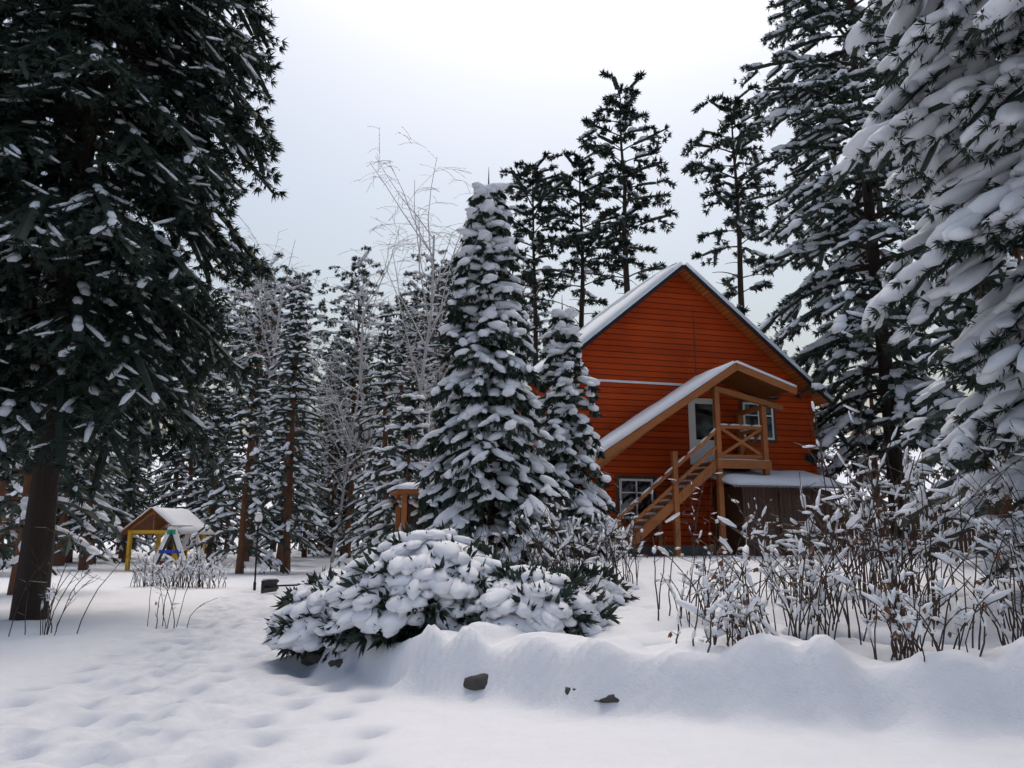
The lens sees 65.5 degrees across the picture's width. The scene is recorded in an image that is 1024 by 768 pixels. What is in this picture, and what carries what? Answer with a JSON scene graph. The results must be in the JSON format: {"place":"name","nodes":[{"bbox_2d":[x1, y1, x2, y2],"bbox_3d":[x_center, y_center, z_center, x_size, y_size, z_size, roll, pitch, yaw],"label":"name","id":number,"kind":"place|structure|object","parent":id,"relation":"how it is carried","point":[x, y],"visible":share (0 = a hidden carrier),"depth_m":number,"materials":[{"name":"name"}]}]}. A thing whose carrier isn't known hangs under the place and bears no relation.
{"place":"outdoors","nodes":[
{"label":"outdoors","id":0,"kind":"place"},
{"bbox_2d":[0,433,1023,767],"bbox_3d":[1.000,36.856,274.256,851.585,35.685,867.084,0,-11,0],"label":"ground","id":1,"kind":"structure","parent":0,"point":[118,681],"depth_m":6.98,"materials":[{"name":"white snow"}]},
{"bbox_2d":[0,461,22,555],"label":"spruce tree","id":2,"kind":"object","parent":1,"relation":"on","point":[14,532],"visible":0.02,"depth_m":44.20,"materials":[{"name":"green plant"}]},
{"bbox_2d":[0,463,23,570],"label":"spruce tree","id":3,"kind":"object","parent":1,"relation":"on","point":[7,535],"visible":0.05,"depth_m":36.23,"materials":[{"name":"green plant"}]},
{"bbox_2d":[0,344,61,574],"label":"spruce tree","id":4,"kind":"object","parent":1,"relation":"on","point":[16,490],"visible":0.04,"depth_m":32.63,"materials":[{"name":"green plant"}]},
{"bbox_2d":[7,434,110,565],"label":"spruce tree","id":5,"kind":"object","parent":1,"relation":"on","point":[58,559],"visible":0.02,"depth_m":44.23,"materials":[{"name":"green plant"}]},
{"bbox_2d":[0,92,126,594],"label":"spruce tree","id":6,"kind":"object","parent":1,"relation":"on","point":[10,501],"visible":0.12,"depth_m":22.47,"materials":[{"name":"green plant"}]},
{"bbox_2d":[53,425,84,553],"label":"spruce tree","id":7,"kind":"object","parent":1,"relation":"on","point":[77,551],"visible":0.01,"depth_m":49.11,"materials":[{"name":"green plant"}]},
{"bbox_2d":[8,525,142,636],"bbox_3d":[-7.041,3.210,13.050,1.401,1.799,1.959,0,-11,0],"label":"shrub","id":8,"kind":"object","parent":1,"relation":"on","point":[47,593],"visible":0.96,"depth_m":12.67,"materials":[{"name":"brown plant"}]},
{"bbox_2d":[57,456,116,562],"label":"spruce tree","id":9,"kind":"object","parent":1,"relation":"on","point":[71,550],"depth_m":48.21,"materials":[{"name":"green plant"}]},
{"bbox_2d":[57,442,132,550],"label":"spruce tree","id":10,"kind":"object","parent":1,"relation":"on","point":[105,537],"visible":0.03,"depth_m":49.58,"materials":[{"name":"green plant"}]},
{"bbox_2d":[54,422,137,569],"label":"spruce tree","id":11,"kind":"object","parent":1,"relation":"on","point":[86,535],"visible":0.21,"depth_m":39.20,"materials":[{"name":"green plant"}]},
{"bbox_2d":[78,296,132,564],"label":"pine tree","id":12,"kind":"object","parent":1,"relation":"on","point":[91,562],"visible":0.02,"depth_m":45.61,"materials":[{"name":"green plant"}]},
{"bbox_2d":[95,410,152,557],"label":"spruce tree","id":13,"kind":"object","parent":1,"relation":"on","point":[123,538],"visible":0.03,"depth_m":55.30,"materials":[{"name":"green plant"}]},
{"bbox_2d":[102,431,146,553],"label":"spruce tree","id":14,"kind":"object","parent":1,"relation":"on","point":[117,547],"visible":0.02,"depth_m":65.19,"materials":[{"name":"green plant"}]},
{"bbox_2d":[96,409,156,562],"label":"spruce tree","id":15,"kind":"object","parent":1,"relation":"on","point":[136,515],"visible":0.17,"depth_m":49.44,"materials":[{"name":"green plant"}]},
{"bbox_2d":[118,413,159,548],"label":"spruce tree","id":16,"kind":"object","parent":1,"relation":"on","point":[150,478],"visible":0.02,"depth_m":84.61,"materials":[{"name":"green plant"}]},
{"bbox_2d":[0,0,289,620],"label":"spruce tree","id":17,"kind":"object","parent":1,"relation":"on","point":[83,240],"visible":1,"depth_m":15.68,"materials":[{"name":"green plant"}]},
{"bbox_2d":[129,553,185,586],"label":"shrub","id":18,"kind":"object","parent":1,"relation":"on","point":[145,576],"visible":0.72,"depth_m":25.76,"materials":[{"name":"brown plant"}]},
{"bbox_2d":[119,507,214,570],"bbox_3d":[-16.722,7.635,39.046,4.170,3.078,3.104,-2,-11,12],"label":"playground","id":19,"kind":"object","parent":1,"relation":"on","point":[187,523],"visible":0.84,"depth_m":38.42,"materials":[{"name":"yellow wood"}]},
{"bbox_2d":[141,321,209,558],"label":"spruce tree","id":20,"kind":"object","parent":1,"relation":"on","point":[168,487],"visible":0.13,"depth_m":55.35,"materials":[{"name":"green plant"}]},
{"bbox_2d":[141,554,216,628],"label":"shrub","id":21,"kind":"object","parent":1,"relation":"on","point":[159,574],"visible":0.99,"depth_m":14.15,"materials":[{"name":"brown plant"}]},
{"bbox_2d":[144,352,227,555],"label":"spruce tree","id":22,"kind":"object","parent":1,"relation":"on","point":[191,470],"visible":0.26,"depth_m":49.55,"materials":[{"name":"green plant"}]},
{"bbox_2d":[147,546,239,588],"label":"shrub","id":23,"kind":"object","parent":1,"relation":"on","point":[201,568],"visible":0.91,"depth_m":24.80,"materials":[{"name":"brown plant"}]},
{"bbox_2d":[180,422,232,558],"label":"spruce tree","id":24,"kind":"object","parent":1,"relation":"on","point":[196,514],"visible":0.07,"depth_m":54.74,"materials":[{"name":"green plant"}]},
{"bbox_2d":[170,374,253,564],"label":"spruce tree","id":25,"kind":"object","parent":1,"relation":"on","point":[216,420],"visible":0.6,"depth_m":46.69,"materials":[{"name":"green plant"}]},
{"bbox_2d":[190,409,239,546],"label":"spruce tree","id":26,"kind":"object","parent":1,"relation":"on","point":[191,540],"visible":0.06,"depth_m":69.75,"materials":[{"name":"green plant"}]},
{"bbox_2d":[190,303,248,553],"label":"pine tree","id":27,"kind":"object","parent":1,"relation":"on","point":[225,432],"visible":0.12,"depth_m":68.98,"materials":[{"name":"green plant"}]},
{"bbox_2d":[206,397,247,552],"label":"spruce tree","id":28,"kind":"object","parent":1,"relation":"on","point":[234,496],"visible":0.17,"depth_m":69.33,"materials":[{"name":"green plant"}]},
{"bbox_2d":[190,346,291,574],"bbox_3d":[-11.896,3.337,35.940,4.181,10.435,3.803,8,-14,-37],"label":"spruce tree","id":29,"kind":"object","parent":1,"relation":"on","point":[250,477],"visible":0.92,"depth_m":35.67,"materials":[{"name":"green plant"}]},
{"bbox_2d":[208,251,304,561],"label":"pine tree","id":30,"kind":"object","parent":1,"relation":"on","point":[258,337],"visible":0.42,"depth_m":52.89,"materials":[{"name":"green plant"}]},
{"bbox_2d":[253,512,262,589],"bbox_3d":[-8.000,5.244,24.958,0.250,2.420,0.250,0,-11,0],"label":"garden lamp","id":31,"kind":"object","parent":1,"relation":"on","point":[258,518],"visible":1,"depth_m":25.02,"materials":[{"name":"grey metal"}]},
{"bbox_2d":[214,263,316,555],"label":"pine tree","id":32,"kind":"object","parent":1,"relation":"on","point":[277,292],"visible":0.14,"depth_m":63.56,"materials":[{"name":"green plant"}]},
{"bbox_2d":[221,289,329,556],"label":"birch tree","id":33,"kind":"object","parent":1,"relation":"on","point":[255,538],"visible":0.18,"depth_m":60.41,"materials":[{"name":"grey plant"}]},
{"bbox_2d":[261,578,298,592],"bbox_3d":[-6.203,5.857,23.150,2.007,0.410,0.950,-2,-11,10],"label":"snow pusher","id":34,"kind":"object","parent":1,"relation":"on","point":[268,585],"visible":0.81,"depth_m":23.19,"materials":[{"name":"grey metal"}]},
{"bbox_2d":[204,213,357,563],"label":"birch tree","id":35,"kind":"object","parent":1,"relation":"on","point":[279,306],"visible":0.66,"depth_m":48.95,"materials":[{"name":"grey plant"}]},
{"bbox_2d":[236,290,331,559],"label":"spruce tree","id":36,"kind":"object","parent":1,"relation":"on","point":[299,452],"visible":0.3,"depth_m":46.02,"materials":[{"name":"green plant"}]},
{"bbox_2d":[240,284,337,572],"bbox_3d":[-10.529,1.919,38.291,4.618,13.956,4.479,2,-11,-10],"label":"spruce tree","id":37,"kind":"object","parent":1,"relation":"on","point":[283,469],"visible":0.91,"depth_m":37.93,"materials":[{"name":"green plant"}]},
{"bbox_2d":[252,331,328,547],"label":"spruce tree","id":38,"kind":"object","parent":1,"relation":"on","point":[296,530],"visible":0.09,"depth_m":53.77,"materials":[{"name":"green plant"}]},
{"bbox_2d":[263,268,337,463],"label":"pine tree","id":39,"kind":"object","parent":1,"relation":"on","point":[324,317],"visible":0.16,"depth_m":65.67,"materials":[{"name":"green plant"}]},
{"bbox_2d":[261,557,354,663],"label":"juniper bush","id":40,"kind":"object","parent":1,"relation":"on","point":[293,623],"visible":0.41,"depth_m":9.67,"materials":[{"name":"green plant"}]},
{"bbox_2d":[291,406,337,557],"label":"spruce tree","id":41,"kind":"object","parent":1,"relation":"on","point":[304,552],"visible":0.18,"depth_m":59.47,"materials":[{"name":"green plant"}]},
{"bbox_2d":[294,360,343,542],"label":"spruce tree","id":42,"kind":"object","parent":1,"relation":"on","point":[321,446],"visible":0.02,"depth_m":87.96,"materials":[{"name":"green plant"}]},
{"bbox_2d":[296,383,343,550],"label":"spruce tree","id":43,"kind":"object","parent":1,"relation":"on","point":[321,546],"visible":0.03,"depth_m":77.63,"materials":[{"name":"green plant"}]},
{"bbox_2d":[295,340,355,553],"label":"spruce tree","id":44,"kind":"object","parent":1,"relation":"on","point":[327,471],"visible":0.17,"depth_m":70.09,"materials":[{"name":"green plant"}]},
{"bbox_2d":[307,382,358,555],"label":"spruce tree","id":45,"kind":"object","parent":1,"relation":"on","point":[328,445],"visible":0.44,"depth_m":63.20,"materials":[{"name":"green plant"}]},
{"bbox_2d":[317,407,364,555],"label":"spruce tree","id":46,"kind":"object","parent":1,"relation":"on","point":[341,530],"visible":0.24,"depth_m":63.50,"materials":[{"name":"green plant"}]},
{"bbox_2d":[315,350,374,476],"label":"pine tree","id":47,"kind":"object","parent":1,"relation":"on","point":[321,382],"visible":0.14,"depth_m":82.95,"materials":[{"name":"green plant"}]},
{"bbox_2d":[264,214,439,541],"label":"birch tree","id":48,"kind":"object","parent":1,"relation":"on","point":[361,388],"visible":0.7,"depth_m":43.50,"materials":[{"name":"grey plant"}]},
{"bbox_2d":[315,245,392,557],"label":"pine tree","id":49,"kind":"object","parent":1,"relation":"on","point":[344,332],"visible":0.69,"depth_m":61.46,"materials":[{"name":"green plant"}]},
{"bbox_2d":[295,295,415,562],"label":"birch tree","id":50,"kind":"object","parent":1,"relation":"on","point":[342,495],"visible":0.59,"depth_m":52.57,"materials":[{"name":"grey plant"}]},
{"bbox_2d":[331,438,394,567],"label":"spruce tree","id":51,"kind":"object","parent":1,"relation":"on","point":[378,463],"visible":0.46,"depth_m":29.57,"materials":[{"name":"green plant"}]},
{"bbox_2d":[333,320,393,536],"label":"pine tree","id":52,"kind":"object","parent":1,"relation":"on","point":[364,392],"visible":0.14,"depth_m":83.02,"materials":[{"name":"green plant"}]},
{"bbox_2d":[347,390,380,538],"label":"spruce tree","id":53,"kind":"object","parent":1,"relation":"on","point":[370,455],"visible":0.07,"depth_m":72.72,"materials":[{"name":"green plant"}]},
{"bbox_2d":[330,302,417,553],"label":"spruce tree","id":54,"kind":"object","parent":1,"relation":"on","point":[386,376],"visible":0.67,"depth_m":40.26,"materials":[{"name":"green plant"}]},
{"bbox_2d":[357,330,418,527],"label":"spruce tree","id":55,"kind":"object","parent":1,"relation":"on","point":[373,524],"visible":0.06,"depth_m":66.64,"materials":[{"name":"green plant"}]},
{"bbox_2d":[354,296,425,520],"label":"spruce tree","id":56,"kind":"object","parent":1,"relation":"on","point":[400,361],"visible":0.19,"depth_m":55.05,"materials":[{"name":"green plant"}]},
{"bbox_2d":[351,383,436,548],"bbox_3d":[-3.571,3.104,27.289,3.668,6.741,3.368,-2,-11,9],"label":"spruce tree","id":57,"kind":"object","parent":1,"relation":"on","point":[407,430],"visible":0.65,"depth_m":27.32,"materials":[{"name":"green plant"}]},
{"bbox_2d":[385,295,433,498],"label":"spruce tree","id":58,"kind":"object","parent":1,"relation":"on","point":[414,389],"visible":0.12,"depth_m":57.35,"materials":[{"name":"green plant"}]},
{"bbox_2d":[314,520,505,658],"bbox_3d":[-1.024,2.482,9.721,2.704,1.654,2.268,0,-11,0],"label":"juniper bush","id":59,"kind":"object","parent":1,"relation":"on","point":[404,585],"visible":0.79,"depth_m":8.98,"materials":[{"name":"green plant"}]},
{"bbox_2d":[377,296,453,478],"bbox_3d":[-3.148,1.949,33.214,4.782,10.459,5.248,-2,-11,9],"label":"birch tree","id":60,"kind":"object","parent":1,"relation":"on","point":[428,417],"visible":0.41,"depth_m":33.27,"materials":[{"name":"grey plant"}]},
{"bbox_2d":[392,289,442,428],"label":"pine tree","id":61,"kind":"object","parent":1,"relation":"on","point":[422,305],"visible":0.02,"depth_m":76.21,"materials":[{"name":"green plant"}]},
{"bbox_2d":[394,253,456,457],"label":"pine tree","id":62,"kind":"object","parent":1,"relation":"on","point":[418,292],"visible":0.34,"depth_m":52.58,"materials":[{"name":"green plant"}]},
{"bbox_2d":[404,261,454,498],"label":"spruce tree","id":63,"kind":"object","parent":1,"relation":"on","point":[449,297],"visible":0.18,"depth_m":47.14,"materials":[{"name":"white plant"}]},
{"bbox_2d":[387,482,472,531],"bbox_3d":[-2.750,4.603,26.101,2.500,2.650,2.300,3,-11,-15],"label":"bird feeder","id":64,"kind":"object","parent":1,"relation":"on","point":[404,491],"visible":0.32,"depth_m":25.72,"materials":[{"name":"brown wood"}]},
{"bbox_2d":[406,248,470,408],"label":"pine tree","id":65,"kind":"object","parent":1,"relation":"on","point":[414,278],"visible":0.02,"depth_m":62.15,"materials":[{"name":"green plant"}]},
{"bbox_2d":[346,126,533,468],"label":"birch tree","id":66,"kind":"object","parent":1,"relation":"on","point":[429,318],"visible":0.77,"depth_m":41.27,"materials":[{"name":"grey plant"}]},
{"bbox_2d":[467,513,488,545],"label":"shrub","id":67,"kind":"object","parent":1,"relation":"on","point":[484,539],"visible":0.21,"depth_m":14.59,"materials":[{"name":"white plant"}]},
{"bbox_2d":[413,170,573,565],"bbox_3d":[-0.481,-0.081,18.266,3.690,10.482,3.664,0,-11,0],"label":"spruce","id":68,"kind":"object","parent":1,"relation":"on","point":[493,458],"visible":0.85,"depth_m":17.56,"materials":[{"name":"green plant"}]},
{"bbox_2d":[478,537,533,560],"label":"shrub","id":69,"kind":"object","parent":1,"relation":"on","point":[493,549],"visible":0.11,"depth_m":11.99,"materials":[{"name":"white plant"}]},
{"bbox_2d":[507,258,560,365],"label":"pine tree","id":70,"kind":"object","parent":1,"relation":"on","point":[540,322],"visible":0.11,"depth_m":65.10,"materials":[{"name":"green plant"}]},
{"bbox_2d":[455,553,619,636],"bbox_3d":[0.251,2.540,9.216,2.118,1.134,1.800,0,-11,0],"label":"juniper bush","id":71,"kind":"object","parent":1,"relation":"on","point":[532,597],"visible":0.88,"depth_m":8.67,"materials":[{"name":"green plant"}]},
{"bbox_2d":[499,151,580,366],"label":"pine tree","id":72,"kind":"object","parent":1,"relation":"on","point":[538,180],"visible":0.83,"depth_m":42.77,"materials":[{"name":"green plant"}]},
{"bbox_2d":[490,502,645,587],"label":"shrub","id":73,"kind":"object","parent":1,"relation":"on","point":[563,545],"visible":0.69,"depth_m":10.78,"materials":[{"name":"white plant"}]},
{"bbox_2d":[519,303,631,560],"bbox_3d":[1.347,1.293,19.583,3.113,7.366,2.997,0,-11,0],"label":"spruce","id":74,"kind":"object","parent":1,"relation":"on","point":[566,427],"visible":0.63,"depth_m":19.36,"materials":[{"name":"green plant"}]},
{"bbox_2d":[533,149,627,330],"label":"pine tree","id":75,"kind":"object","parent":1,"relation":"on","point":[582,172],"visible":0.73,"depth_m":44.38,"materials":[{"name":"green plant"}]},
{"bbox_2d":[544,486,619,566],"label":"shrub","id":76,"kind":"object","parent":1,"relation":"on","point":[582,534],"visible":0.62,"depth_m":15.28,"materials":[{"name":"white plant"}]},
{"bbox_2d":[549,560,639,606],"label":"bush","id":77,"kind":"object","parent":1,"relation":"on","point":[616,590],"visible":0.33,"depth_m":10.74,"materials":[{"name":"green plant"}]},
{"bbox_2d":[555,494,684,584],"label":"shrub","id":78,"kind":"object","parent":1,"relation":"on","point":[623,531],"visible":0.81,"depth_m":12.21,"materials":[{"name":"white plant"}]},
{"bbox_2d":[563,70,679,318],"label":"pine tree","id":79,"kind":"object","parent":1,"relation":"on","point":[625,115],"visible":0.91,"depth_m":42.61,"materials":[{"name":"green plant"}]},
{"bbox_2d":[603,469,656,559],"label":"shrub","id":80,"kind":"object","parent":1,"relation":"on","point":[639,501],"visible":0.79,"depth_m":19.43,"materials":[{"name":"brown plant"}]},
{"bbox_2d":[300,574,1022,702],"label":"retaining wall rocks","id":81,"kind":"object","parent":1,"relation":"on","point":[480,681],"visible":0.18,"depth_m":8.10,"materials":[{"name":"stone"}]},
{"bbox_2d":[516,262,848,556],"bbox_3d":[4.229,1.347,28.942,10.716,9.560,12.289,3,-11,-15],"label":"cabin","id":82,"kind":"object","parent":1,"relation":"on","point":[691,369],"visible":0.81,"depth_m":24.85,"materials":[{"name":"orange wood"}]},
{"bbox_2d":[669,459,726,558],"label":"shrub","id":83,"kind":"object","parent":1,"relation":"on","point":[693,541],"visible":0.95,"depth_m":20.38,"materials":[{"name":"brown plant"}]},
{"bbox_2d":[652,519,778,626],"bbox_3d":[2.265,2.241,9.493,1.380,1.230,1.719,-7,-13,31],"label":"shrub","id":84,"kind":"object","parent":1,"relation":"on","point":[711,589],"visible":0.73,"depth_m":9.43,"materials":[{"name":"brown plant"}]},
{"bbox_2d":[668,559,778,652],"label":"shrub","id":85,"kind":"object","parent":1,"relation":"on","point":[745,608],"visible":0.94,"depth_m":7.28,"materials":[{"name":"white plant"}]},
{"bbox_2d":[680,82,790,315],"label":"pine tree","id":86,"kind":"object","parent":1,"relation":"on","point":[736,111],"visible":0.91,"depth_m":42.51,"materials":[{"name":"green plant"}]},
{"bbox_2d":[748,497,779,557],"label":"shrub","id":87,"kind":"object","parent":1,"relation":"on","point":[760,527],"visible":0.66,"depth_m":20.02,"materials":[{"name":"white plant"}]},
{"bbox_2d":[710,484,886,612],"bbox_3d":[3.682,2.055,10.087,1.979,1.574,1.835,-5,-12,22],"label":"shrub","id":88,"kind":"object","parent":1,"relation":"on","point":[812,541],"visible":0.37,"depth_m":10.08,"materials":[{"name":"brown plant"}]},
{"bbox_2d":[695,487,921,644],"bbox_3d":[3.045,1.907,8.212,1.978,1.630,2.060,6,-12,-27],"label":"shrub","id":89,"kind":"object","parent":1,"relation":"on","point":[815,608],"visible":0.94,"depth_m":8.06,"materials":[{"name":"brown plant"}]},
{"bbox_2d":[813,405,845,533],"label":"spruce tree","id":90,"kind":"object","parent":1,"relation":"on","point":[828,458],"visible":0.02,"depth_m":32.82,"materials":[{"name":"green plant"}]},
{"bbox_2d":[733,0,1013,553],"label":"conifer tree","id":91,"kind":"object","parent":1,"relation":"on","point":[853,229],"visible":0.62,"depth_m":27.99,"materials":[{"name":"green plant"}]},
{"bbox_2d":[788,458,958,603],"bbox_3d":[5.174,1.958,10.870,2.267,1.946,1.736,9,-14,-40],"label":"shrub","id":92,"kind":"object","parent":1,"relation":"on","point":[930,511],"visible":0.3,"depth_m":10.92,"materials":[{"name":"brown plant"}]},
{"bbox_2d":[826,338,933,541],"bbox_3d":[15.583,1.406,34.237,4.645,11.595,4.226,4,-12,-20],"label":"spruce tree","id":93,"kind":"object","parent":1,"relation":"on","point":[875,461],"visible":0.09,"depth_m":34.13,"materials":[{"name":"green plant"}]},
{"bbox_2d":[781,394,1023,624],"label":"shrub","id":94,"kind":"object","parent":1,"relation":"on","point":[924,524],"visible":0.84,"depth_m":9.04,"materials":[{"name":"brown plant"}]},
{"bbox_2d":[832,505,984,552],"bbox_3d":[14.634,5.473,30.074,6.472,1.800,0.098,-2,-11,8],"label":"fence","id":95,"kind":"object","parent":1,"relation":"on","point":[968,541],"visible":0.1,"depth_m":30.02,"materials":[{"name":"brown wood"}]},
{"bbox_2d":[818,0,1023,587],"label":"conifer tree","id":96,"kind":"object","parent":1,"relation":"on","point":[944,120],"visible":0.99,"depth_m":11.11,"materials":[{"name":"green plant"}]},
{"bbox_2d":[833,562,1011,661],"bbox_3d":[3.588,2.025,7.087,1.383,0.899,1.441,5,-12,-25],"label":"shrub","id":97,"kind":"object","parent":1,"relation":"on","point":[919,615],"visible":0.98,"depth_m":7.01,"materials":[{"name":"brown plant"}]},
{"bbox_2d":[887,249,1014,551],"bbox_3d":[12.521,-1.079,21.453,4.645,11.595,4.226,-1,-11,5],"label":"spruce tree","id":98,"kind":"object","parent":1,"relation":"on","point":[902,441],"visible":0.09,"depth_m":21.77,"materials":[{"name":"white plant"}]},
{"bbox_2d":[897,253,1023,570],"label":"spruce tree","id":99,"kind":"object","parent":1,"relation":"on","point":[1003,268],"visible":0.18,"depth_m":15.69,"materials":[{"name":"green plant"}]},
{"bbox_2d":[915,472,1023,639],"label":"shrub","id":100,"kind":"object","parent":1,"relation":"on","point":[992,524],"visible":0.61,"depth_m":8.32,"materials":[{"name":"brown plant"}]},
{"bbox_2d":[917,420,1023,595],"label":"shrub","id":101,"kind":"object","parent":1,"relation":"on","point":[967,433],"visible":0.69,"depth_m":9.71,"materials":[{"name":"white plant"}]},
{"bbox_2d":[934,517,1023,649],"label":"shrub","id":102,"kind":"object","parent":1,"relation":"on","point":[1000,607],"visible":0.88,"depth_m":7.30,"materials":[{"name":"brown plant"}]},
{"bbox_2d":[943,243,1023,506],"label":"spruce tree","id":103,"kind":"object","parent":1,"relation":"on","point":[1018,251],"visible":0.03,"depth_m":25.28,"materials":[{"name":"green plant"}]},
{"bbox_2d":[2,0,1022,443],"label":"sky","id":104,"kind":"structure","parent":0,"point":[483,86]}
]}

